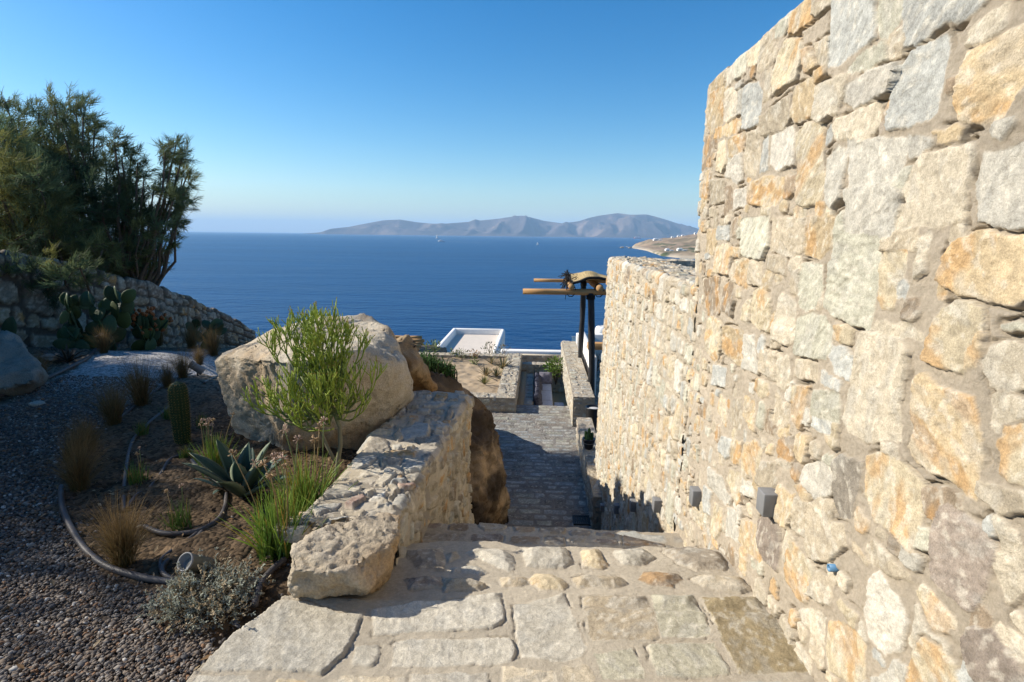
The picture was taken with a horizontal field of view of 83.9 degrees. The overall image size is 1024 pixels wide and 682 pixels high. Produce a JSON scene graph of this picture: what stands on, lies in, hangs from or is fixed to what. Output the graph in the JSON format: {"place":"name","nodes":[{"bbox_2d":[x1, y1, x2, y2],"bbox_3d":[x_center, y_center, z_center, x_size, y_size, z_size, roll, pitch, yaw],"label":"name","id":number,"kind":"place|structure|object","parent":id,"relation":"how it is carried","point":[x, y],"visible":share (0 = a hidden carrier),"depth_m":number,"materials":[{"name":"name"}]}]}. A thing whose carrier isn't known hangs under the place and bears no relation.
{"place":"outdoors","nodes":[
{"label":"outdoors","id":0,"kind":"place"},
{"bbox_2d":[0,375,295,681],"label":"gravel","id":1,"kind":"structure","parent":0,"point":[52,643],"depth_m":2.54,"materials":[{"name":"gravel"}]},
{"bbox_2d":[0,345,446,681],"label":"ground","id":2,"kind":"structure","parent":0,"point":[198,494],"depth_m":3.71,"materials":[{"name":"gravel"}]},
{"bbox_2d":[1,316,17,334],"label":"prickly pear","id":3,"kind":"object","parent":2,"relation":"on","point":[9,324],"visible":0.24,"depth_m":7.23,"materials":[{"name":"green plant"}]},
{"bbox_2d":[0,330,48,396],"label":"boulder","id":4,"kind":"object","parent":2,"relation":"on","point":[23,371],"visible":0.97,"depth_m":5.81,"materials":[{"name":"stone"}]},
{"bbox_2d":[28,400,45,406],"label":"loose stone","id":5,"kind":"object","parent":2,"relation":"on","point":[35,403],"visible":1,"depth_m":5.22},
{"bbox_2d":[30,347,61,372],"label":"grass tuft","id":6,"kind":"object","parent":2,"relation":"on","point":[40,359],"visible":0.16,"depth_m":6.35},
{"bbox_2d":[32,345,61,361],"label":"hose","id":7,"kind":"object","parent":2,"relation":"on","point":[45,351],"visible":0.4,"depth_m":7.79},
{"bbox_2d":[0,348,96,397],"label":"hose","id":8,"kind":"object","parent":2,"relation":"on","point":[84,359],"visible":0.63,"depth_m":6.82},
{"bbox_2d":[40,353,60,360],"bbox_3d":[-5.770,0.201,7.109,0.200,0.083,0.183,1,11,2],"label":"loose stone","id":9,"kind":"object","parent":2,"relation":"on","point":[50,355],"visible":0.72,"depth_m":7.07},
{"bbox_2d":[0,89,130,313],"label":"tamarisk tree","id":10,"kind":"object","parent":2,"relation":"on","point":[36,229],"visible":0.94,"depth_m":9.13,"materials":[{"name":"green plant"}]},
{"bbox_2d":[21,79,117,239],"bbox_3d":[-8.209,-2.377,11.008,2.891,5.509,1.725,10,14,42],"label":"tamarisk tree","id":11,"kind":"object","parent":2,"relation":"on","point":[76,145],"visible":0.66,"depth_m":10.26,"materials":[{"name":"green plant"}]},
{"bbox_2d":[49,344,89,361],"bbox_3d":[-5.561,0.153,7.156,0.409,0.226,0.467,-9,14,-43],"label":"aloe","id":12,"kind":"object","parent":2,"relation":"on","point":[67,355],"visible":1,"depth_m":7.14,"materials":[{"name":"green plant"}]},
{"bbox_2d":[52,323,89,349],"bbox_3d":[-6.241,-0.024,7.943,0.685,0.416,0.293,5,12,23],"label":"prickly pear","id":13,"kind":"object","parent":2,"relation":"on","point":[68,335],"visible":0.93,"depth_m":7.86,"materials":[{"name":"green plant"}]},
{"bbox_2d":[15,431,134,493],"bbox_3d":[-2.730,0.755,3.593,0.648,0.405,0.634,0,2,-5],"label":"grass tuft","id":14,"kind":"object","parent":2,"relation":"on","point":[77,473],"visible":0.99,"depth_m":3.60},
{"bbox_2d":[37,419,112,460],"bbox_3d":[-3.069,0.703,4.067,0.431,0.380,0.418,-6,12,-30],"label":"grass tuft","id":15,"kind":"object","parent":2,"relation":"on","point":[77,442],"visible":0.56,"depth_m":4.06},
{"bbox_2d":[58,407,108,449],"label":"grass tuft","id":16,"kind":"object","parent":2,"relation":"on","point":[83,424],"visible":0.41,"depth_m":4.24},
{"bbox_2d":[59,285,135,349],"bbox_3d":[-5.878,-0.293,8.124,0.906,1.026,0.812,-8,13,-38],"label":"prickly pear","id":17,"kind":"object","parent":2,"relation":"on","point":[118,305],"visible":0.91,"depth_m":8.10,"materials":[{"name":"green plant"}]},
{"bbox_2d":[84,323,116,352],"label":"grass tuft","id":18,"kind":"object","parent":2,"relation":"on","point":[102,344],"visible":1,"depth_m":7.66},
{"bbox_2d":[74,375,140,425],"bbox_3d":[-3.396,0.493,4.841,0.527,0.450,0.586,10,14,41],"label":"grass tuft","id":19,"kind":"object","parent":2,"relation":"on","point":[114,407],"visible":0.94,"depth_m":4.82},
{"bbox_2d":[54,485,177,583],"bbox_3d":[-1.958,0.925,2.780,0.610,0.390,0.624,1,11,2],"label":"grass tuft","id":20,"kind":"object","parent":2,"relation":"on","point":[120,550],"visible":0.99,"depth_m":2.80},
{"bbox_2d":[58,484,194,584],"bbox_3d":[-2.239,1.049,3.082,1.754,0.033,0.236,8,13,34],"label":"hose","id":21,"kind":"object","parent":2,"relation":"on","point":[109,567],"visible":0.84,"depth_m":2.83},
{"bbox_2d":[0,250,255,348],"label":"garden wall","id":22,"kind":"structure","parent":2,"relation":"on","point":[38,323],"depth_m":9.29,"materials":[{"name":"stone"}]},
{"bbox_2d":[102,352,171,405],"bbox_3d":[-3.524,0.361,5.394,0.622,0.506,0.604,-7,13,-34],"label":"grass tuft","id":23,"kind":"object","parent":2,"relation":"on","point":[141,386],"visible":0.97,"depth_m":5.36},
{"bbox_2d":[122,446,152,485],"bbox_3d":[-2.431,0.819,3.687,0.200,0.256,0.160,1,11,1],"label":"society garlic","id":24,"kind":"object","parent":2,"relation":"on","point":[139,476],"visible":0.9,"depth_m":3.70,"materials":[{"name":"green plant"}]},
{"bbox_2d":[75,125,204,285],"bbox_3d":[-6.978,-1.703,10.806,3.948,4.674,2.333,11,15,43],"label":"tamarisk tree","id":25,"kind":"object","parent":2,"relation":"on","point":[119,211],"visible":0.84,"depth_m":10.09,"materials":[{"name":"green plant"}]},
{"bbox_2d":[132,421,149,435],"bbox_3d":[-3.009,0.699,4.608,0.144,0.140,0.166,-1,11,-9],"label":"society garlic","id":26,"kind":"object","parent":2,"relation":"on","point":[142,431],"visible":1,"depth_m":4.62,"materials":[{"name":"green plant"}]},
{"bbox_2d":[121,405,168,511],"bbox_3d":[-2.864,0.795,4.424,0.198,0.024,2.436,-4,12,-24],"label":"hose","id":27,"kind":"object","parent":2,"relation":"on","point":[124,482],"visible":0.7,"depth_m":4.08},
{"bbox_2d":[130,306,173,350],"bbox_3d":[-5.535,-0.169,8.821,0.599,0.747,0.640,10,14,42],"label":"prickly pear","id":28,"kind":"object","parent":2,"relation":"on","point":[146,323],"visible":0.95,"depth_m":8.78,"materials":[{"name":"green plant"}]},
{"bbox_2d":[122,373,192,416],"bbox_3d":[-3.690,0.550,5.952,0.050,0.130,2.258,-2,11,-14],"label":"hose","id":29,"kind":"object","parent":2,"relation":"on","point":[130,409],"visible":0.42,"depth_m":5.32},
{"bbox_2d":[127,448,189,507],"bbox_3d":[-2.395,0.909,3.850,0.087,0.022,0.943,-1,11,-10],"label":"hose","id":30,"kind":"object","parent":2,"relation":"on","point":[132,499],"visible":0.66,"depth_m":3.89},
{"bbox_2d":[159,405,170,419],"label":"society garlic","id":31,"kind":"object","parent":2,"relation":"on","point":[166,416],"visible":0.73,"depth_m":5.02,"materials":[{"name":"green plant"}]},
{"bbox_2d":[156,315,173,345],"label":"grass tuft","id":32,"kind":"object","parent":2,"relation":"on","point":[159,341],"visible":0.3,"depth_m":9.67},
{"bbox_2d":[150,360,180,387],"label":"grass tuft","id":33,"kind":"object","parent":2,"relation":"on","point":[166,382],"visible":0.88,"depth_m":6.01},
{"bbox_2d":[157,483,193,530],"bbox_3d":[-1.867,0.919,3.155,0.167,0.268,0.209,-3,11,-20],"label":"society garlic","id":34,"kind":"object","parent":2,"relation":"on","point":[180,523],"visible":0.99,"depth_m":3.17,"materials":[{"name":"green plant"}]},
{"bbox_2d":[0,413,356,669],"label":"leaf litter","id":35,"kind":"object","parent":2,"relation":"on","point":[166,623],"visible":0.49,"depth_m":3.02,"materials":[{"name":"brown plant"}]},
{"bbox_2d":[158,531,198,568],"bbox_3d":[-1.745,1.083,2.962,0.068,0.020,0.378,0,11,-2],"label":"hose","id":36,"kind":"object","parent":2,"relation":"on","point":[169,551],"visible":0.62,"depth_m":2.90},
{"bbox_2d":[166,381,191,444],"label":"column cactus","id":37,"kind":"object","parent":2,"relation":"on","point":[179,404],"depth_m":4.38,"materials":[{"name":"green plant"}]},
{"bbox_2d":[159,530,203,577],"bbox_3d":[-1.675,1.095,2.886,0.174,0.025,0.493,-4,12,-24],"label":"hose","id":38,"kind":"object","parent":2,"relation":"on","point":[162,570],"visible":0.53,"depth_m":2.77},
{"bbox_2d":[176,445,190,458],"bbox_3d":[-2.399,0.801,4.181,0.113,0.110,0.130,-1,11,-7],"label":"society garlic","id":39,"kind":"object","parent":2,"relation":"on","point":[185,453],"visible":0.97,"depth_m":4.16,"materials":[{"name":"green plant"}]},
{"bbox_2d":[142,492,228,535],"bbox_3d":[-1.794,1.015,3.304,0.316,0.028,0.509,7,12,30],"label":"hose","id":40,"kind":"object","parent":2,"relation":"on","point":[208,525],"visible":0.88,"depth_m":3.14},
{"bbox_2d":[161,349,209,377],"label":"grass tuft","id":41,"kind":"object","parent":2,"relation":"on","point":[182,372],"visible":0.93,"depth_m":6.48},
{"bbox_2d":[175,320,207,348],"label":"grass tuft","id":42,"kind":"object","parent":2,"relation":"on","point":[190,340],"visible":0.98,"depth_m":9.18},
{"bbox_2d":[177,552,215,575],"bbox_3d":[-1.488,1.073,2.692,0.086,0.199,0.169,5,11,22],"label":"floodlight","id":43,"kind":"object","parent":2,"relation":"on","point":[190,561],"visible":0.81,"depth_m":2.65,"materials":[{"name":"black metal"}]},
{"bbox_2d":[190,361,204,375],"bbox_3d":[-3.812,0.342,6.882,0.195,0.225,0.099,-2,11,-12],"label":"floodlight","id":44,"kind":"object","parent":2,"relation":"on","point":[199,369],"visible":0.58,"depth_m":6.85,"materials":[{"name":"black metal"}]},
{"bbox_2d":[188,343,208,364],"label":"grass tuft","id":45,"kind":"object","parent":2,"relation":"on","point":[198,361],"visible":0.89,"depth_m":7.71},
{"bbox_2d":[193,413,211,427],"bbox_3d":[-2.615,0.662,4.834,0.165,0.140,0.143,-8,14,-39],"label":"society garlic","id":46,"kind":"object","parent":2,"relation":"on","point":[202,424],"visible":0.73,"depth_m":4.82,"materials":[{"name":"green plant"}]},
{"bbox_2d":[134,547,275,638],"bbox_3d":[-1.365,1.108,2.543,0.528,0.212,0.536,1,11,2],"label":"silver shrub","id":47,"kind":"object","parent":2,"relation":"on","point":[219,590],"visible":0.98,"depth_m":2.50,"materials":[{"name":"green plant"}]},
{"bbox_2d":[186,318,227,348],"bbox_3d":[-5.489,-0.090,10.097,0.735,0.633,0.398,1,11,2],"label":"prickly pear","id":48,"kind":"object","parent":2,"relation":"on","point":[219,325],"visible":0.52,"depth_m":10.08,"materials":[{"name":"green plant"}]},
{"bbox_2d":[193,475,222,496],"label":"agave","id":49,"kind":"object","parent":2,"relation":"on","point":[215,484],"visible":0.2,"depth_m":3.65,"materials":[{"name":"green plant"}]},
{"bbox_2d":[191,324,230,355],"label":"grass tuft","id":50,"kind":"object","parent":2,"relation":"on","point":[213,344],"visible":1,"depth_m":8.66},
{"bbox_2d":[179,412,242,477],"bbox_3d":[-1.998,0.713,3.837,0.386,0.421,0.385,10,14,42],"label":"society garlic","id":51,"kind":"object","parent":2,"relation":"on","point":[212,456],"visible":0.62,"depth_m":3.84,"materials":[{"name":"green plant"}]},
{"bbox_2d":[170,430,294,497],"bbox_3d":[-1.677,0.792,3.505,0.758,0.406,0.649,1,11,2],"label":"agave","id":52,"kind":"object","parent":2,"relation":"on","point":[229,477],"visible":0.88,"depth_m":3.54,"materials":[{"name":"green plant"}]},
{"bbox_2d":[212,435,319,565],"bbox_3d":[-1.212,0.810,2.933,0.532,0.582,0.534,-2,11,-14],"label":"society garlic","id":53,"kind":"object","parent":2,"relation":"on","point":[273,548],"visible":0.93,"depth_m":2.86,"materials":[{"name":"green plant"}]},
{"bbox_2d":[251,556,286,607],"bbox_3d":[-1.160,1.134,2.697,0.066,0.032,0.370,0,11,-2],"label":"hose","id":54,"kind":"object","parent":2,"relation":"on","point":[274,567],"visible":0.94,"depth_m":2.69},
{"bbox_2d":[251,416,359,515],"bbox_3d":[-1.159,0.719,3.235,0.585,0.651,0.549,-4,11,-22],"label":"society garlic","id":55,"kind":"object","parent":2,"relation":"on","point":[305,486],"visible":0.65,"depth_m":3.24,"materials":[{"name":"green plant"}]},
{"bbox_2d":[215,316,413,451],"bbox_3d":[-1.590,0.442,4.813,1.546,1.145,1.624,1,11,2],"label":"boulder","id":56,"kind":"object","parent":2,"relation":"on","point":[243,366],"visible":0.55,"depth_m":4.34,"materials":[{"name":"stone"}]},
{"bbox_2d":[241,297,387,480],"bbox_3d":[-1.264,0.338,3.690,0.937,1.238,0.557,1,11,2],"label":"pencil cactus","id":57,"kind":"object","parent":2,"relation":"on","point":[336,369],"visible":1,"depth_m":3.65,"materials":[{"name":"green plant"}]},
{"bbox_2d":[340,313,377,321],"bbox_3d":[-1.463,0.332,6.151,0.928,1.313,0.817,1,11,2],"label":"boulder","id":58,"kind":"object","parent":2,"relation":"on","point":[365,317],"visible":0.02,"depth_m":5.89,"materials":[{"name":"stone"}]},
{"bbox_2d":[296,390,474,564],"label":"stone wall","id":59,"kind":"structure","parent":2,"relation":"on","point":[410,464],"depth_m":3.76,"materials":[{"name":"stone"}]},
{"bbox_2d":[273,515,311,543],"bbox_3d":[-1.123,0.971,2.945,0.213,0.090,0.180,1,11,2],"label":"loose stone","id":60,"kind":"object","parent":59,"relation":"attached to","point":[297,536],"visible":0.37,"depth_m":2.87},
{"bbox_2d":[397,334,437,391],"bbox_3d":[-1.012,0.276,5.597,0.481,0.743,0.768,1,11,2],"label":"boulder","id":61,"kind":"object","parent":2,"relation":"on","point":[419,371],"visible":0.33,"depth_m":5.36,"materials":[{"name":"stone"}]},
{"bbox_2d":[412,371,462,392],"bbox_3d":[-0.899,0.775,6.300,0.766,1.266,1.274,1,11,2],"label":"rock outcrop","id":62,"kind":"object","parent":2,"relation":"on","point":[448,383],"visible":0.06,"depth_m":6.08,"materials":[{"name":"stone"}]},
{"bbox_2d":[435,357,505,392],"bbox_3d":[-2.771,0.921,16.309,5.080,0.100,4.640,1,11,2],"label":"sand bed","id":63,"kind":"object","parent":2,"relation":"on","point":[468,374],"visible":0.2,"depth_m":16.31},
{"bbox_2d":[423,339,440,355],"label":"young shrub","id":64,"kind":"object","parent":63,"relation":"on","point":[434,343],"visible":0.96,"depth_m":18.07,"materials":[{"name":"green plant"}]},
{"bbox_2d":[453,347,467,357],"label":"bed plant","id":65,"kind":"object","parent":63,"relation":"on","point":[459,352],"visible":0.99,"depth_m":18.34,"materials":[{"name":"beige plant"}]},
{"bbox_2d":[468,356,479,364],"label":"bed plant","id":66,"kind":"object","parent":63,"relation":"on","point":[474,361],"visible":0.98,"depth_m":17.49,"materials":[{"name":"green plant"}]},
{"bbox_2d":[476,376,490,383],"bbox_3d":[-0.730,1.026,15.081,0.539,0.256,0.519,-4,11,-21],"label":"aloe","id":67,"kind":"object","parent":63,"relation":"on","point":[484,380],"visible":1,"depth_m":15.08,"materials":[{"name":"green plant"}]},
{"bbox_2d":[477,366,494,375],"bbox_3d":[-0.692,0.814,15.986,0.578,0.344,0.704,-7,13,-36],"label":"aloe","id":68,"kind":"object","parent":63,"relation":"on","point":[485,372],"visible":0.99,"depth_m":16.00,"materials":[{"name":"green plant"}]},
{"bbox_2d":[489,368,502,376],"bbox_3d":[-0.442,0.841,15.946,0.557,0.310,0.582,-8,14,-38],"label":"aloe","id":69,"kind":"object","parent":63,"relation":"on","point":[496,374],"visible":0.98,"depth_m":15.93,"materials":[{"name":"green plant"}]},
{"bbox_2d":[492,355,516,368],"bbox_3d":[-0.274,0.622,16.852,0.810,0.415,0.774,-7,13,-36],"label":"aloe","id":70,"kind":"object","parent":63,"relation":"on","point":[503,365],"visible":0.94,"depth_m":16.84,"materials":[{"name":"green plant"}]},
{"bbox_2d":[501,349,560,353],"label":"white wall","id":71,"kind":"structure","parent":2,"relation":"on","point":[528,351],"depth_m":22.47,"materials":[{"name":"paint"}]},
{"bbox_2d":[0,0,803,232],"label":"sky","id":72,"kind":"structure","parent":0,"point":[303,116],"materials":[{"name":"blue"}]},
{"bbox_2d":[112,231,694,349],"bbox_3d":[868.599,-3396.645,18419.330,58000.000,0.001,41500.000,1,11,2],"label":"sea","id":73,"kind":"structure","parent":0,"point":[428,288],"depth_m":405.52,"materials":[{"name":"liquid"}]},
{"bbox_2d":[186,522,814,681],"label":"paved steps","id":74,"kind":"structure","parent":0,"point":[480,602],"depth_m":2.39,"materials":[{"name":"stone"}]},
{"bbox_2d":[287,512,400,599],"bbox_3d":[-0.767,1.049,2.668,0.464,0.361,0.485,1,11,2],"label":"boulder","id":75,"kind":"object","parent":74,"relation":"on","point":[354,555],"visible":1,"depth_m":2.52,"materials":[{"name":"stone"}]},
{"bbox_2d":[670,0,1023,681],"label":"stone wall","id":76,"kind":"structure","parent":74,"relation":"on","point":[854,386],"depth_m":1.81,"materials":[{"name":"stone"}]},
{"bbox_2d":[689,486,701,506],"bbox_3d":[1.171,0.982,3.597,0.085,0.108,0.080,1,11,2],"label":"wall light","id":77,"kind":"object","parent":76,"relation":"attached to","point":[695,494],"visible":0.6,"depth_m":3.56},
{"bbox_2d":[756,487,777,516],"bbox_3d":[1.129,0.707,2.495,0.085,0.108,0.080,1,11,2],"label":"wall light","id":78,"kind":"object","parent":76,"relation":"attached to","point":[766,500],"visible":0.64,"depth_m":2.46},
{"bbox_2d":[827,564,838,571],"bbox_3d":[1.125,0.793,1.990,0.036,0.027,0.027,1,11,2],"label":"pipe end","id":79,"kind":"object","parent":76,"relation":"attached to","point":[831,567],"visible":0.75,"depth_m":1.98,"materials":[{"name":"blue plastic"}]},
{"bbox_2d":[305,213,698,237],"bbox_3d":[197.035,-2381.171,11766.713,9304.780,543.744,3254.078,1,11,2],"label":"island hills","id":80,"kind":"structure","parent":0,"point":[617,225],"depth_m":11113.26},
{"bbox_2d":[517,371,566,405],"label":"lounge floor","id":81,"kind":"structure","parent":0,"point":[558,396],"depth_m":17.16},
{"bbox_2d":[524,374,533,404],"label":"lounge wall","id":82,"kind":"structure","parent":81,"relation":"on","point":[529,393],"depth_m":15.87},
{"bbox_2d":[521,354,564,391],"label":"back wall","id":83,"kind":"structure","parent":81,"relation":"on","point":[532,363],"depth_m":18.28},
{"bbox_2d":[534,384,552,405],"bbox_3d":[0.880,1.773,16.276,0.550,0.480,3.000,1,11,2],"label":"outdoor sofa","id":84,"kind":"object","parent":81,"relation":"on","point":[546,392],"visible":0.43,"depth_m":16.28,"materials":[{"name":"fabric"}]},
{"bbox_2d":[533,391,541,404],"bbox_3d":[0.680,1.568,15.076,0.260,0.376,0.531,1,11,2],"label":"cushion","id":85,"kind":"object","parent":84,"relation":"on","point":[537,399],"visible":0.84,"depth_m":14.88,"materials":[{"name":"fabric"}]},
{"bbox_2d":[534,376,541,390],"bbox_3d":[0.764,1.276,16.646,0.261,0.376,0.531,1,11,2],"label":"cushion","id":86,"kind":"object","parent":84,"relation":"on","point":[537,379],"visible":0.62,"depth_m":16.53,"materials":[{"name":"fabric"}]},
{"bbox_2d":[534,386,541,398],"bbox_3d":[0.709,1.477,15.566,0.229,0.385,0.522,1,11,2],"label":"cushion","id":87,"kind":"object","parent":84,"relation":"on","point":[537,388],"visible":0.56,"depth_m":15.46,"materials":[{"name":"fabric"}]},
{"bbox_2d":[539,372,551,383],"bbox_3d":[1.040,1.141,17.492,0.407,0.361,0.227,1,11,2],"label":"cushion","id":88,"kind":"object","parent":84,"relation":"on","point":[546,377],"visible":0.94,"depth_m":17.42,"materials":[{"name":"fabric"}]},
{"bbox_2d":[492,360,600,529],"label":"path","id":89,"kind":"structure","parent":0,"point":[544,485],"depth_m":10.54,"materials":[{"name":"stone"}]},
{"bbox_2d":[419,352,521,412],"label":"terrace wall","id":90,"kind":"structure","parent":89,"relation":"on","point":[504,399],"depth_m":14.80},
{"bbox_2d":[481,341,498,353],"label":"bed plant","id":91,"kind":"object","parent":90,"relation":"on","point":[489,348],"visible":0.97,"depth_m":18.96,"materials":[{"name":"white plant"}]},
{"bbox_2d":[463,388,510,524],"bbox_3d":[-0.719,1.665,7.315,1.406,2.608,2.952,1,11,2],"label":"rock outcrop","id":92,"kind":"object","parent":89,"relation":"on","point":[491,500],"visible":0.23,"depth_m":6.50,"materials":[{"name":"stone"}]},
{"bbox_2d":[542,355,562,384],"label":"lemon shrub","id":93,"kind":"object","parent":89,"relation":"on","point":[551,366],"visible":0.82,"depth_m":17.65,"materials":[{"name":"green plant"}]},
{"bbox_2d":[561,341,594,426],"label":"gate wall","id":94,"kind":"structure","parent":89,"relation":"on","point":[579,392],"depth_m":14.12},
{"bbox_2d":[523,270,606,396],"bbox_3d":[2.531,-0.195,15.142,4.443,3.329,3.458,1,11,2],"label":"pergola","id":95,"kind":"object","parent":94,"relation":"on","point":[584,278],"visible":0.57,"depth_m":13.71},
{"bbox_2d":[587,342,601,349],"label":"timber beam","id":96,"kind":"structure","parent":95,"relation":"attached to","point":[598,345],"depth_m":14.69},
{"bbox_2d":[572,515,590,525],"bbox_3d":[1.038,2.681,8.514,0.255,0.028,0.280,1,11,2],"label":"drain grate","id":97,"kind":"object","parent":89,"relation":"on","point":[587,522],"visible":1,"depth_m":8.51,"materials":[{"name":"black metal"}]},
{"bbox_2d":[576,417,602,529],"bbox_3d":[1.391,2.221,10.047,0.330,0.678,3.691,1,11,2],"label":"stone ledge","id":98,"kind":"object","parent":89,"relation":"on","point":[593,492],"visible":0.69,"depth_m":9.27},
{"bbox_2d":[582,437,595,449],"bbox_3d":[1.354,1.807,10.048,0.233,0.190,0.233,1,11,2],"label":"plant pot","id":99,"kind":"object","parent":98,"relation":"on","point":[588,444],"visible":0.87,"depth_m":9.97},
{"bbox_2d":[584,428,593,439],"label":"potted cactus","id":100,"kind":"object","parent":99,"relation":"on","point":[588,435],"visible":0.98,"depth_m":10.01,"materials":[{"name":"green plant"}]},
{"bbox_2d":[576,331,603,394],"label":"white wall","id":101,"kind":"structure","parent":89,"relation":"on","point":[598,337],"depth_m":17.39,"materials":[{"name":"paint"}]},
{"bbox_2d":[594,256,698,532],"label":"stone wall","id":102,"kind":"structure","parent":89,"relation":"on","point":[647,350],"depth_m":5.60,"materials":[{"name":"stone"}]},
{"bbox_2d":[600,503,604,512],"bbox_3d":[1.273,2.324,7.932,0.085,0.108,0.080,1,11,2],"label":"wall light","id":103,"kind":"object","parent":102,"relation":"attached to","point":[602,507],"visible":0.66,"depth_m":7.90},
{"bbox_2d":[613,503,619,513],"bbox_3d":[1.237,1.963,6.674,0.085,0.108,0.080,1,11,2],"label":"wall light","id":104,"kind":"object","parent":102,"relation":"attached to","point":[616,508],"visible":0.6,"depth_m":6.64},
{"bbox_2d":[629,499,636,511],"bbox_3d":[1.211,1.626,5.636,0.085,0.108,0.080,1,11,2],"label":"wall light","id":105,"kind":"object","parent":102,"relation":"attached to","point":[632,505],"visible":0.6,"depth_m":5.60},
{"bbox_2d":[652,496,662,512],"bbox_3d":[1.184,1.326,4.612,0.085,0.108,0.080,1,11,2],"label":"wall light","id":106,"kind":"object","parent":102,"relation":"attached to","point":[657,502],"visible":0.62,"depth_m":4.58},
{"bbox_2d":[585,404,597,431],"bbox_3d":[1.738,1.705,12.169,0.360,0.620,0.360,1,11,2],"label":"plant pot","id":107,"kind":"object","parent":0,"point":[591,410],"visible":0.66,"depth_m":12.02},
{"bbox_2d":[632,234,697,258],"bbox_3d":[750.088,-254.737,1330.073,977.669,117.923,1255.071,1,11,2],"label":"headland","id":108,"kind":"structure","parent":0,"point":[686,242],"depth_m":1254.67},
{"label":"hillside","id":109,"kind":"structure","parent":0,"visible":0},
{"bbox_2d":[395,335,424,350],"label":"stone wall","id":110,"kind":"structure","parent":109,"relation":"on","point":[418,341],"depth_m":20.78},
{"bbox_2d":[437,328,504,353],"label":"white house","id":111,"kind":"structure","parent":109,"relation":"on","point":[470,339],"depth_m":32.59,"materials":[{"name":"paint"}]},
{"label":"rock outcrop","id":112,"kind":"object","parent":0,"visible":0},
{"bbox_2d":[420,347,457,380],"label":"trailing succulent","id":113,"kind":"object","parent":112,"relation":"on","point":[433,363],"visible":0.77,"depth_m":6.75,"materials":[{"name":"green plant"}]},
{"bbox_3d":[4.313,2.371,24.931,4.254,3.640,2.500,1,11,2],"label":"white house","id":114,"kind":"object","parent":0,"visible":0},
{"bbox_2d":[595,325,603,332],"bbox_3d":[3.874,0.945,24.737,0.660,3.232,0.660,1,11,2],"label":"chimney","id":115,"kind":"object","parent":114,"relation":"on","point":[599,328],"visible":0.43,"depth_m":24.27,"materials":[{"name":"white paint"}]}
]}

